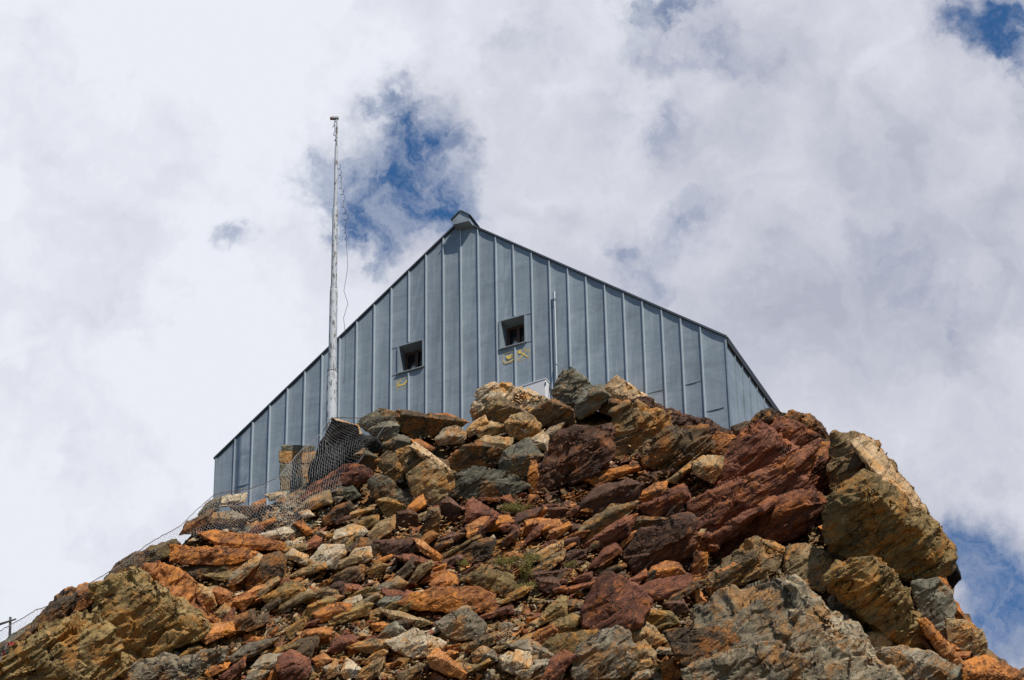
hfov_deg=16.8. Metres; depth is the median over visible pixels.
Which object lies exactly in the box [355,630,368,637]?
stone
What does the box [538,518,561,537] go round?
boulder
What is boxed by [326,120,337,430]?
mast
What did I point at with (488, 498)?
rock slab
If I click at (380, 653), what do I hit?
rock slab
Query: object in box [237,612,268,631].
rock slab
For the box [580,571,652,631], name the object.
boulder
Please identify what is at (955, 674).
rock outcrop
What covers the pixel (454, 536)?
boulder
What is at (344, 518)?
rock slab
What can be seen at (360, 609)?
rock slab
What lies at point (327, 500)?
boulder
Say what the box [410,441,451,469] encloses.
stone
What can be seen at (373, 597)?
rock slab
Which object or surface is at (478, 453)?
boulder
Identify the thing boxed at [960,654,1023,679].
rock
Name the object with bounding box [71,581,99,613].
rock outcrop
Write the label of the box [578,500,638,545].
rock slab
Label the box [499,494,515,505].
stone
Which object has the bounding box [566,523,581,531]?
rock slab
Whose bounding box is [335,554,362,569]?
rock slab
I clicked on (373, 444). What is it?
boulder
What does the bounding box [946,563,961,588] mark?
boulder
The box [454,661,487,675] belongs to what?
rock slab
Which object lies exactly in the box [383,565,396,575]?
stone
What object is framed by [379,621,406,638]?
boulder
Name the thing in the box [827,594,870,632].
boulder
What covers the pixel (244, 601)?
boulder
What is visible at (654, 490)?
rock slab
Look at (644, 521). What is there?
boulder
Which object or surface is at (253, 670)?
boulder
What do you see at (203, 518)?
rock outcrop
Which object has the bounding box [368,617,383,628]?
stone
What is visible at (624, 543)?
rock slab
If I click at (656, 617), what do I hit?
boulder
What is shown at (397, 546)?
rock outcrop
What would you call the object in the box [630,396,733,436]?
rock outcrop
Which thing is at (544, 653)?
boulder
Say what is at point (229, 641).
stone
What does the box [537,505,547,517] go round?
boulder
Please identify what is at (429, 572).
stone
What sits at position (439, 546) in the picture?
rock slab
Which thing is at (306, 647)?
rock slab
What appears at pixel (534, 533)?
rock slab
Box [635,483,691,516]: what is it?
boulder
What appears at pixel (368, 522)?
rock slab
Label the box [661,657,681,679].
boulder
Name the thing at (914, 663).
rock outcrop
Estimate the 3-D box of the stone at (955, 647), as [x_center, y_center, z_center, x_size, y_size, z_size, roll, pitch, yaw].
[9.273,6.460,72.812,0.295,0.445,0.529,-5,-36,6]
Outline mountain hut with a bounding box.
[213,210,779,511]
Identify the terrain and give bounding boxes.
[88,411,1007,679]
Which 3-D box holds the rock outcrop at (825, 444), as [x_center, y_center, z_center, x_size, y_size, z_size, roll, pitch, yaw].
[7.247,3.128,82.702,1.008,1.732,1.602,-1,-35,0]
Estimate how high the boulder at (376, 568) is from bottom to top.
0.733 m
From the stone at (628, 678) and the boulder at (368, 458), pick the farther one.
the boulder at (368, 458)
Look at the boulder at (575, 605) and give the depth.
74.89 m
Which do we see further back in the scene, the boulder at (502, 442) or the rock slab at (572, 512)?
the boulder at (502, 442)
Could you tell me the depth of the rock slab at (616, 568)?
76.78 m
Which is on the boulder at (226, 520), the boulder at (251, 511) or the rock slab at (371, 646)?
the boulder at (251, 511)
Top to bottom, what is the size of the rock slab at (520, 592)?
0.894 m
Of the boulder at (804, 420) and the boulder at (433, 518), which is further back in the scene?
the boulder at (804, 420)
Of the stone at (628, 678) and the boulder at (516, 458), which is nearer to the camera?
the stone at (628, 678)
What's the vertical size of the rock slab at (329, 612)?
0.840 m
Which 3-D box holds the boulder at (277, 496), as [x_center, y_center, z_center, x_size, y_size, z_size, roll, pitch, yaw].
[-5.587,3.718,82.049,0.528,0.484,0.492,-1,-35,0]
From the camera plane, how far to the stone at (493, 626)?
74.41 m
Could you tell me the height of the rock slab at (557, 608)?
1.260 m
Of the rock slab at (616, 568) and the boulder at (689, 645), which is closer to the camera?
the boulder at (689, 645)
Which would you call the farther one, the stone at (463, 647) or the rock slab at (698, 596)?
the rock slab at (698, 596)
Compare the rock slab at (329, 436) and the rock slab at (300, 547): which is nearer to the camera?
the rock slab at (300, 547)
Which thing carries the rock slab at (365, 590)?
on the rock slab at (354, 600)
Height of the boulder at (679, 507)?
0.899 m
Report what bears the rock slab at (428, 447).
on the boulder at (394, 443)
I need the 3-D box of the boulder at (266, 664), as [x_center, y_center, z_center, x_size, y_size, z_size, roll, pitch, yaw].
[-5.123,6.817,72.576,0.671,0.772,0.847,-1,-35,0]
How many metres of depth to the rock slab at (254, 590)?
75.91 m
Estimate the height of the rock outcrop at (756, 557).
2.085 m
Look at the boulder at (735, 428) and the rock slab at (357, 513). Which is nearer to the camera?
the rock slab at (357, 513)
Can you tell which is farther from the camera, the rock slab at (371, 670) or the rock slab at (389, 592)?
the rock slab at (389, 592)
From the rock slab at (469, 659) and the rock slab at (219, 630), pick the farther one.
the rock slab at (219, 630)
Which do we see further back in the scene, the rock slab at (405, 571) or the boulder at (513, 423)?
the boulder at (513, 423)
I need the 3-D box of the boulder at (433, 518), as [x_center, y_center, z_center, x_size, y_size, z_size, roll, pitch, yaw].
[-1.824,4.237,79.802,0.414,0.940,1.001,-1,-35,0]
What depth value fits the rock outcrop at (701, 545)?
77.84 m
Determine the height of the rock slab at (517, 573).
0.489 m
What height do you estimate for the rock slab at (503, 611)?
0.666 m
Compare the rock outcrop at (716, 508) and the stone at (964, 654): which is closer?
the stone at (964, 654)
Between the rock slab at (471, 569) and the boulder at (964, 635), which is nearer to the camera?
the boulder at (964, 635)
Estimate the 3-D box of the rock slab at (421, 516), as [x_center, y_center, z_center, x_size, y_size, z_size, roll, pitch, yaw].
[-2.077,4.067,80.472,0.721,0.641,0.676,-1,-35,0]
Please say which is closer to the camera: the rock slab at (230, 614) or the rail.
the rail
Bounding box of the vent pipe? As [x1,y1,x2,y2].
[553,291,565,380]
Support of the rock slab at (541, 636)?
on the terrain
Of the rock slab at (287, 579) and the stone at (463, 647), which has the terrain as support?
the stone at (463, 647)
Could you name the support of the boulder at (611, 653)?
on the terrain
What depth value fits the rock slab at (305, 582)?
76.42 m
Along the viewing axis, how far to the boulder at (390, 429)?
85.65 m
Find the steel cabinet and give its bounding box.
[517,378,549,397]
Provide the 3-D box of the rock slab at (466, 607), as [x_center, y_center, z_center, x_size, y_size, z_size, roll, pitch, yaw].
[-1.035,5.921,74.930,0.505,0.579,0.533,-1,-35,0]
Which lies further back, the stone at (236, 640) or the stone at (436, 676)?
the stone at (236, 640)
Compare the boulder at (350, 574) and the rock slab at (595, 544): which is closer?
the boulder at (350, 574)
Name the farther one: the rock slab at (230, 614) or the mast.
the mast
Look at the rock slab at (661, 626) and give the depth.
73.88 m
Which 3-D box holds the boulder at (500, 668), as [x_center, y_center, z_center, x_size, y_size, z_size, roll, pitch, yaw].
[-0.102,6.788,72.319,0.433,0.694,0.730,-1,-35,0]
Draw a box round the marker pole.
[0,644,6,661]
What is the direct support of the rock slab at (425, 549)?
on the rock slab at (405, 558)
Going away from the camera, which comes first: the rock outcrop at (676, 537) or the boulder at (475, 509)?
the rock outcrop at (676, 537)
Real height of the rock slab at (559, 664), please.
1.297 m
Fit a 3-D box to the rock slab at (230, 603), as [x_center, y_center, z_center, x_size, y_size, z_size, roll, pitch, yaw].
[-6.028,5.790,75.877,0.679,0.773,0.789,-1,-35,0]
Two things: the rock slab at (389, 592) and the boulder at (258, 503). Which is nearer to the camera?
the rock slab at (389, 592)
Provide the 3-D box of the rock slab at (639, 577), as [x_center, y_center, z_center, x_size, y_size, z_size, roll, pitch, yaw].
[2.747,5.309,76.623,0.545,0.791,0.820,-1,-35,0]
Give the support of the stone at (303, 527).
on the terrain
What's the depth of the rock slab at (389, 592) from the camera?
75.66 m
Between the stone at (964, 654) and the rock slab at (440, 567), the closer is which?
the stone at (964, 654)
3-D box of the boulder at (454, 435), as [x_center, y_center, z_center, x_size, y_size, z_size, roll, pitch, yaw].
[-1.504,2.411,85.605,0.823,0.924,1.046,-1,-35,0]
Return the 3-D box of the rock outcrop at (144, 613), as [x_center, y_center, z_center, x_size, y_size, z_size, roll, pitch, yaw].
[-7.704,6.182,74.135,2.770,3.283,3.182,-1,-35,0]
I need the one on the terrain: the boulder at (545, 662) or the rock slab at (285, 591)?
the boulder at (545, 662)
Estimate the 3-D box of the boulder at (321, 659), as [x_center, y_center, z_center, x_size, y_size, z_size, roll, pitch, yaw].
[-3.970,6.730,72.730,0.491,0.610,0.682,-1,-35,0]
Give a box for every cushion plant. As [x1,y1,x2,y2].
[458,559,470,565]
[494,553,524,567]
[500,501,531,512]
[513,580,536,589]
[518,551,542,563]
[518,554,534,582]
[564,559,578,567]
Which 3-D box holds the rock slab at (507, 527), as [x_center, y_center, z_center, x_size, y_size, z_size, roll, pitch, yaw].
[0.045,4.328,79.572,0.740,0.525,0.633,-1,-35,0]
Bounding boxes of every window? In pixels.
[396,338,423,374]
[498,313,526,349]
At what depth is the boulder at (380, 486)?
81.53 m
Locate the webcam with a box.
[330,116,338,121]
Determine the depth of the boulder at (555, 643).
72.57 m
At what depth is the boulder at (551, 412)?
86.51 m
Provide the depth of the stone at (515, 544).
78.70 m
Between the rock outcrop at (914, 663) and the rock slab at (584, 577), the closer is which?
the rock outcrop at (914, 663)
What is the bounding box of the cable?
[339,165,347,374]
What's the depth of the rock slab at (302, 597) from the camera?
75.28 m
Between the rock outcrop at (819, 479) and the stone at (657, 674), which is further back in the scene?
the rock outcrop at (819, 479)
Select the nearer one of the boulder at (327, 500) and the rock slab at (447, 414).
the boulder at (327, 500)
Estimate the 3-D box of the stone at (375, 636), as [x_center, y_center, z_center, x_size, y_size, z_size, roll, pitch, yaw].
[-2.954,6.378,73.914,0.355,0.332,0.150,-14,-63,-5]
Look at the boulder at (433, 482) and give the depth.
81.55 m
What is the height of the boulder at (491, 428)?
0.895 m
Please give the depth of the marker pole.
70.59 m
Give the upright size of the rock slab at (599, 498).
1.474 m
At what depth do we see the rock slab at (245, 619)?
74.00 m
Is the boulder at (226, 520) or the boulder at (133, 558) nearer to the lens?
the boulder at (133, 558)
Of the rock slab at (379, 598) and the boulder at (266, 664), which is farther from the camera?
the rock slab at (379, 598)
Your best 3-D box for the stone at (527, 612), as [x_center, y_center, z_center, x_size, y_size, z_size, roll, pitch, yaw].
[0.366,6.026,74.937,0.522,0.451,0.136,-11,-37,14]
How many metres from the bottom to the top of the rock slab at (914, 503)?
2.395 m
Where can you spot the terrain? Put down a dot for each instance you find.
(597, 418)
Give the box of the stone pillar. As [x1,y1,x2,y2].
[278,445,315,496]
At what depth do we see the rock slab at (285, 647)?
72.78 m
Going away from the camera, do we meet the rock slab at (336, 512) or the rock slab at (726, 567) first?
the rock slab at (726, 567)
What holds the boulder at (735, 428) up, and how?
on the rock outcrop at (678, 418)
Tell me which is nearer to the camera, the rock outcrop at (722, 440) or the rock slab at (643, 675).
the rock slab at (643, 675)
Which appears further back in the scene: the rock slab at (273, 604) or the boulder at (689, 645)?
the rock slab at (273, 604)
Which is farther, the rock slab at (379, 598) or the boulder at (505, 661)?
the rock slab at (379, 598)
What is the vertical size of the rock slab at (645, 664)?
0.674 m
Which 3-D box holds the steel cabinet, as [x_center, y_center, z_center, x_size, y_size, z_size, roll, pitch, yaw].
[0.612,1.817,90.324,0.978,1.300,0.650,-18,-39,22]
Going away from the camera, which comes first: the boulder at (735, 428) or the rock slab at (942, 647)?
the rock slab at (942, 647)
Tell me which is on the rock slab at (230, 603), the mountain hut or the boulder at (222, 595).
the boulder at (222, 595)
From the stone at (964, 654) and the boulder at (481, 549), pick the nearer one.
the stone at (964, 654)
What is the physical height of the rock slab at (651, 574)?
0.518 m
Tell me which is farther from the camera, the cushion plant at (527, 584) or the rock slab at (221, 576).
the rock slab at (221, 576)
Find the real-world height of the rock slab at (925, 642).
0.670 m
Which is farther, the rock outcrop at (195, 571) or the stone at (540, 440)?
the stone at (540, 440)
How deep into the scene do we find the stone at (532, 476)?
82.15 m
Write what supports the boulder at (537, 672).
on the terrain
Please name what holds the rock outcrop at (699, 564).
on the terrain
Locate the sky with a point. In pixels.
(833, 190)
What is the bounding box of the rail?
[0,617,15,635]
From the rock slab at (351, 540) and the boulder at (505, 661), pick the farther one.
the rock slab at (351, 540)
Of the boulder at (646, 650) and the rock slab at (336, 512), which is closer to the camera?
the boulder at (646, 650)
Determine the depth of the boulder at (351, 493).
81.64 m
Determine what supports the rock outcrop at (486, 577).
on the terrain
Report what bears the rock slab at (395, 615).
on the terrain
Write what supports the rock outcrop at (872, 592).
on the terrain
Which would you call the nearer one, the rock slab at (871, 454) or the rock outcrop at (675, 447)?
the rock slab at (871, 454)
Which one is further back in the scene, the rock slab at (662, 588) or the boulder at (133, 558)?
the boulder at (133, 558)
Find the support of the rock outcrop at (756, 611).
on the terrain
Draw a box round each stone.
[207,643,215,648]
[219,638,235,645]
[233,637,241,649]
[242,634,260,641]
[270,626,277,635]
[280,636,289,642]
[285,537,302,546]
[293,519,313,535]
[298,509,314,518]
[307,624,322,628]
[311,665,319,673]
[319,638,330,642]
[334,418,362,433]
[345,649,360,657]
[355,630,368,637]
[365,619,373,626]
[365,635,380,638]
[367,607,383,616]
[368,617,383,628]
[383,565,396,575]
[386,660,403,671]
[391,657,409,669]
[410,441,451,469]
[422,569,433,578]
[430,671,446,679]
[444,644,460,649]
[448,640,459,644]
[450,643,467,658]
[466,415,488,437]
[480,669,495,679]
[487,622,498,630]
[496,618,507,630]
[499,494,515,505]
[499,622,512,630]
[508,542,521,549]
[512,618,527,627]
[514,604,524,612]
[519,428,529,433]
[524,611,539,617]
[524,617,540,628]
[525,495,535,506]
[527,460,538,493]
[531,431,548,450]
[562,559,582,570]
[623,674,631,679]
[631,668,661,678]
[950,643,960,650]
[956,651,971,657]
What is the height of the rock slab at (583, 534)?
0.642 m
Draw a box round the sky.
[0,0,1023,669]
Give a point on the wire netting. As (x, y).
(230, 512)
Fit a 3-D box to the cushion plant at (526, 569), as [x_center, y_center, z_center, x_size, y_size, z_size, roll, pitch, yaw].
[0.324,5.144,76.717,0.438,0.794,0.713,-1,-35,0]
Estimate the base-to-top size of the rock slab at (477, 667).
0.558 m
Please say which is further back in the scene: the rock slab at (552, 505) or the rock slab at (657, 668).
the rock slab at (552, 505)
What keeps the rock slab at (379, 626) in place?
on the rock slab at (405, 623)
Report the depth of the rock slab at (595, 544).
78.33 m
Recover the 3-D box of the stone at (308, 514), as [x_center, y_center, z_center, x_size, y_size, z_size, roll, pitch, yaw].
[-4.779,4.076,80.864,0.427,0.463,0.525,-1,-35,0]
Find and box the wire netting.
[0,417,390,654]
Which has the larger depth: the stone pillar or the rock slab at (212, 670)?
the stone pillar
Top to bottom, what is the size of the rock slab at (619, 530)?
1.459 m
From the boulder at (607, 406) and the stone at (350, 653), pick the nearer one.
the stone at (350, 653)
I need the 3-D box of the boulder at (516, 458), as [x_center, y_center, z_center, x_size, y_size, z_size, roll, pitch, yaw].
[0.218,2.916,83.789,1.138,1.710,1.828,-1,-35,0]
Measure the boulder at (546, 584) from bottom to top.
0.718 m
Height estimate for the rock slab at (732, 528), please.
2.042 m
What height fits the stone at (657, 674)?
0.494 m
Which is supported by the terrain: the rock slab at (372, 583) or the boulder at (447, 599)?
the boulder at (447, 599)
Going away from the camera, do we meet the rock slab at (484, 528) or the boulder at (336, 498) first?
the rock slab at (484, 528)
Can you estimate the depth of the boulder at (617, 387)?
87.93 m
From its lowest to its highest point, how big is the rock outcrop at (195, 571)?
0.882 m
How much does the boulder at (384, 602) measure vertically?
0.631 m
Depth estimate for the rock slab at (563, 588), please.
75.91 m
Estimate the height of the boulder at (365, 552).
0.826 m
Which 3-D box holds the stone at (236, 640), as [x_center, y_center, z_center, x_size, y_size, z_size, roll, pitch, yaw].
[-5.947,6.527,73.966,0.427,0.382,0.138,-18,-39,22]
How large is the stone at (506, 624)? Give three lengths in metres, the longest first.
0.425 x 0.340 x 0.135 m
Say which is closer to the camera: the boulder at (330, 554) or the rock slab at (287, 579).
the rock slab at (287, 579)
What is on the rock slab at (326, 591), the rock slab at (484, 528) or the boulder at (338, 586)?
the boulder at (338, 586)
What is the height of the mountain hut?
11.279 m
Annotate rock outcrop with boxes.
[0,609,132,679]
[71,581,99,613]
[88,566,213,662]
[140,560,221,622]
[179,508,213,534]
[186,561,244,580]
[239,551,288,586]
[245,556,287,590]
[346,537,384,556]
[373,537,414,557]
[459,565,525,597]
[532,423,616,495]
[608,399,672,462]
[622,511,701,574]
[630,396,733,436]
[639,424,715,476]
[686,438,821,532]
[690,551,707,578]
[691,575,794,654]
[696,532,706,551]
[705,536,784,595]
[708,485,826,560]
[709,431,736,455]
[713,419,798,487]
[784,574,904,679]
[803,446,829,491]
[817,441,830,493]
[820,496,826,524]
[821,555,928,649]
[822,469,957,584]
[825,429,932,517]
[874,645,956,679]
[910,577,956,640]
[938,574,951,589]
[947,663,962,679]
[954,600,965,619]
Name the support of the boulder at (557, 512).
on the rock slab
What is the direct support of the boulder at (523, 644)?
on the terrain
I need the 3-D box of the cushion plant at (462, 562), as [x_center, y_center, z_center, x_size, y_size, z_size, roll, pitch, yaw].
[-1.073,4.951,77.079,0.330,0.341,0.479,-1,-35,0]
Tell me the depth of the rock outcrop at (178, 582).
74.83 m
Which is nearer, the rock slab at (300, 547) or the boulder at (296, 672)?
the boulder at (296, 672)
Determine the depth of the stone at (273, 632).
74.34 m
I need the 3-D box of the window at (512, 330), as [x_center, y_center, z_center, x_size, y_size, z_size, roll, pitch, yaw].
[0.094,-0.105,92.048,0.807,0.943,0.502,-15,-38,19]
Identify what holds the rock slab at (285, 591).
on the rock slab at (302, 597)
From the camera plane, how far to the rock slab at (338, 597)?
75.17 m
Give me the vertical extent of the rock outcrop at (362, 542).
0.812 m
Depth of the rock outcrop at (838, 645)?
70.99 m
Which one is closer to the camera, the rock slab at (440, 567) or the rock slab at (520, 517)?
the rock slab at (440, 567)
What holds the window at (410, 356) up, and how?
in the mountain hut
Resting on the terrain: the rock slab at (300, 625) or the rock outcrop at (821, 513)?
the rock outcrop at (821, 513)
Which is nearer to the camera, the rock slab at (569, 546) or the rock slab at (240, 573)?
the rock slab at (240, 573)
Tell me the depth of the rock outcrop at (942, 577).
75.36 m
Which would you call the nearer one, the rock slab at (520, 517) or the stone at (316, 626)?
the stone at (316, 626)
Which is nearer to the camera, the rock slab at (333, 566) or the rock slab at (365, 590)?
the rock slab at (365, 590)
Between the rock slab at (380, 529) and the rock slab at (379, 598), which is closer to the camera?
the rock slab at (379, 598)
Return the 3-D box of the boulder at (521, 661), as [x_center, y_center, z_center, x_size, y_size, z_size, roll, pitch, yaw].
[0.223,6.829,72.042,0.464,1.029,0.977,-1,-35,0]
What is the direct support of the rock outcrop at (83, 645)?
on the terrain
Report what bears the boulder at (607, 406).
on the terrain
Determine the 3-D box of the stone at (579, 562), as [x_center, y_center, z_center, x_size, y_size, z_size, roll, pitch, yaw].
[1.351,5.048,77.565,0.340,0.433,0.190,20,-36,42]
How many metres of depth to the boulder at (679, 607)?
74.82 m
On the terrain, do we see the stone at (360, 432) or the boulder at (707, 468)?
the boulder at (707, 468)
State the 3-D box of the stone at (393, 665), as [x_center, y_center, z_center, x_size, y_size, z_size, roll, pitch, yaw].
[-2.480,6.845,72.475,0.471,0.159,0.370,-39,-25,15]
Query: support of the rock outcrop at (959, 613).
on the terrain
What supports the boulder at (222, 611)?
on the terrain
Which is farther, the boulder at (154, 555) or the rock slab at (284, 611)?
the boulder at (154, 555)
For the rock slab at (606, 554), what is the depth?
77.16 m
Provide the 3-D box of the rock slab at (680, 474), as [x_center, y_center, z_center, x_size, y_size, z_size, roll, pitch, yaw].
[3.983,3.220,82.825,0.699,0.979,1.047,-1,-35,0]
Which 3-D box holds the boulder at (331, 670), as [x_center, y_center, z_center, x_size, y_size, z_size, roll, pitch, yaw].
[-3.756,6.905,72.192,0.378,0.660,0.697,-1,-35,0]
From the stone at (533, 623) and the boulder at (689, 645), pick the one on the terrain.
the stone at (533, 623)
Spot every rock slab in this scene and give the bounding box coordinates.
[113,645,229,679]
[169,544,253,565]
[178,644,202,656]
[196,529,285,550]
[200,570,243,581]
[200,621,235,644]
[204,662,230,677]
[219,654,246,679]
[222,607,235,621]
[225,596,238,609]
[225,609,255,637]
[226,553,262,586]
[226,637,279,663]
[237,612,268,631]
[244,670,270,679]
[247,584,265,595]
[249,524,263,533]
[249,594,266,605]
[257,516,277,527]
[257,576,279,597]
[260,580,305,610]
[260,596,280,612]
[266,641,300,653]
[272,587,316,611]
[277,577,289,584]
[278,608,290,613]
[281,543,308,553]
[285,561,326,578]
[286,616,306,639]
[288,626,332,643]
[292,463,372,504]
[294,531,321,536]
[294,636,319,649]
[296,637,316,657]
[301,579,308,585]
[301,596,336,620]
[305,535,322,549]
[305,619,319,627]
[307,419,360,484]
[312,602,352,623]
[313,587,338,598]
[322,500,352,526]
[327,634,357,653]
[328,601,373,624]
[330,559,340,569]
[331,594,344,601]
[332,524,368,543]
[335,514,349,524]
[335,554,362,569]
[342,594,362,605]
[344,583,363,592]
[345,531,357,547]
[346,638,389,654]
[349,506,374,518]
[349,586,378,596]
[353,515,379,529]
[355,656,384,679]
[360,648,388,663]
[362,582,376,586]
[363,592,380,602]
[366,514,395,539]
[370,621,391,631]
[372,594,383,602]
[373,554,392,562]
[376,600,400,617]
[378,576,408,590]
[380,609,433,627]
[381,587,412,598]
[392,556,414,578]
[393,553,454,568]
[395,409,466,439]
[397,619,414,627]
[397,662,424,679]
[398,601,413,612]
[405,494,426,511]
[408,559,434,583]
[409,530,438,552]
[410,673,421,679]
[411,439,434,451]
[413,538,442,562]
[418,511,426,521]
[418,568,449,583]
[430,538,453,551]
[432,563,446,571]
[437,412,469,423]
[440,553,463,565]
[442,533,481,557]
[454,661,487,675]
[456,605,475,610]
[461,522,471,532]
[461,564,477,574]
[461,656,471,663]
[465,632,496,652]
[466,515,514,532]
[466,528,477,538]
[467,658,490,672]
[475,512,497,537]
[478,497,499,500]
[479,605,514,619]
[491,639,512,652]
[498,522,523,534]
[500,524,520,549]
[500,585,532,604]
[508,552,523,558]
[513,506,544,525]
[514,567,524,578]
[518,527,523,537]
[518,631,535,639]
[521,663,541,677]
[522,524,543,545]
[525,568,572,578]
[526,549,565,574]
[530,539,563,562]
[530,673,564,679]
[531,623,557,644]
[535,595,567,627]
[539,539,557,548]
[541,650,576,679]
[545,422,564,439]
[545,503,558,507]
[546,521,573,539]
[553,585,566,592]
[555,580,595,593]
[557,548,588,567]
[557,571,569,578]
[558,578,567,583]
[559,530,589,540]
[563,536,581,547]
[563,542,575,549]
[565,505,580,517]
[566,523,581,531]
[571,571,592,583]
[578,478,645,518]
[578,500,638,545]
[581,508,592,511]
[582,513,637,552]
[584,463,640,486]
[588,540,602,552]
[588,543,622,568]
[594,559,612,570]
[599,563,626,573]
[618,570,625,576]
[619,530,636,548]
[628,569,647,583]
[631,669,650,679]
[633,658,652,671]
[638,481,668,502]
[640,573,693,600]
[644,569,656,583]
[653,662,663,671]
[656,620,670,629]
[656,646,672,654]
[662,581,702,606]
[666,461,691,483]
[680,639,825,679]
[693,589,706,603]
[702,495,778,552]
[716,562,744,573]
[849,436,926,513]
[882,478,917,506]
[917,618,963,665]
[918,634,934,651]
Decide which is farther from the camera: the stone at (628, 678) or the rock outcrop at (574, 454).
the rock outcrop at (574, 454)
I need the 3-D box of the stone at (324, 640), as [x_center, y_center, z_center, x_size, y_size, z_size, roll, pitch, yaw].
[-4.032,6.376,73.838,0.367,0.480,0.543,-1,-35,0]
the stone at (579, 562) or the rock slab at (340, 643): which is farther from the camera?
the stone at (579, 562)
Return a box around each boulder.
[0,623,30,656]
[30,586,78,635]
[103,549,148,579]
[145,539,180,562]
[196,583,216,611]
[198,496,221,515]
[209,510,248,527]
[212,586,232,604]
[214,604,236,619]
[220,493,246,506]
[229,505,268,516]
[233,591,256,612]
[247,658,274,673]
[250,653,281,669]
[251,499,265,504]
[259,526,297,539]
[264,666,278,679]
[265,491,286,500]
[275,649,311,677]
[278,653,308,679]
[284,548,308,564]
[294,489,332,513]
[308,544,346,569]
[311,652,332,667]
[322,660,339,678]
[329,581,344,594]
[331,485,360,500]
[332,493,344,502]
[334,564,365,583]
[340,657,360,679]
[344,433,382,463]
[348,546,372,564]
[352,448,377,469]
[356,408,400,440]
[362,590,404,597]
[364,560,388,579]
[367,421,399,441]
[367,474,412,505]
[374,450,403,482]
[374,595,402,607]
[375,497,407,517]
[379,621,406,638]
[381,434,413,451]
[384,628,446,658]
[395,445,422,479]
[396,509,419,526]
[396,586,497,613]
[405,459,456,509]
[424,507,440,539]
[426,647,466,679]
[428,570,457,587]
[434,425,466,446]
[434,531,466,543]
[435,609,487,640]
[438,496,461,523]
[445,537,496,563]
[448,465,531,500]
[449,439,503,470]
[463,497,500,522]
[469,381,549,420]
[471,646,497,664]
[476,421,505,438]
[479,435,513,448]
[485,395,520,422]
[497,662,507,673]
[498,437,543,477]
[498,651,532,674]
[503,412,542,440]
[507,638,541,658]
[512,649,533,679]
[521,517,562,525]
[523,517,539,535]
[528,398,575,427]
[529,641,553,658]
[531,664,542,678]
[532,658,549,673]
[535,576,560,595]
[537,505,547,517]
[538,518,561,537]
[542,628,598,654]
[547,506,570,521]
[548,599,583,614]
[549,613,581,632]
[551,367,590,408]
[569,625,637,679]
[574,384,610,419]
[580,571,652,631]
[598,398,622,415]
[604,375,655,402]
[631,516,667,531]
[631,621,664,647]
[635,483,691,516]
[637,639,657,668]
[646,608,679,629]
[648,560,686,578]
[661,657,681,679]
[663,599,689,615]
[663,626,741,667]
[666,501,685,517]
[691,455,724,483]
[730,420,749,435]
[750,408,829,448]
[762,539,784,553]
[770,416,819,448]
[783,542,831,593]
[800,413,829,439]
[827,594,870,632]
[865,631,892,647]
[944,618,987,654]
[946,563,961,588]
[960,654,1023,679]
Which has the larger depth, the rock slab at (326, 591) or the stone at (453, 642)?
the rock slab at (326, 591)
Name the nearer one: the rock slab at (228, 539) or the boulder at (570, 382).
the rock slab at (228, 539)
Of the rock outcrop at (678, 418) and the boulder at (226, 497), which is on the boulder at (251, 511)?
the boulder at (226, 497)
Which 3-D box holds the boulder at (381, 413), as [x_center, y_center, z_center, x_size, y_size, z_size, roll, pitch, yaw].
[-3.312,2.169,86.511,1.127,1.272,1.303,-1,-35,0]
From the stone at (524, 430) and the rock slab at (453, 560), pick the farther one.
the stone at (524, 430)
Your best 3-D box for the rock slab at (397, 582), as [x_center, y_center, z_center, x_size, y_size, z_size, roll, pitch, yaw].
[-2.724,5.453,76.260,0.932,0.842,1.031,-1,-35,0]
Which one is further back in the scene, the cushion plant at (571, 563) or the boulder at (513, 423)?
the boulder at (513, 423)
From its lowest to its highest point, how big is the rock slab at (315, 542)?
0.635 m
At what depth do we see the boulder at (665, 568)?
76.60 m
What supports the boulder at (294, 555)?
on the rock slab at (310, 569)
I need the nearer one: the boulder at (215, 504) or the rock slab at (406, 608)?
the rock slab at (406, 608)
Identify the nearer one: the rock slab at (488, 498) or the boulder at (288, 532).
the boulder at (288, 532)
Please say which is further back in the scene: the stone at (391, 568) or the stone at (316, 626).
the stone at (391, 568)

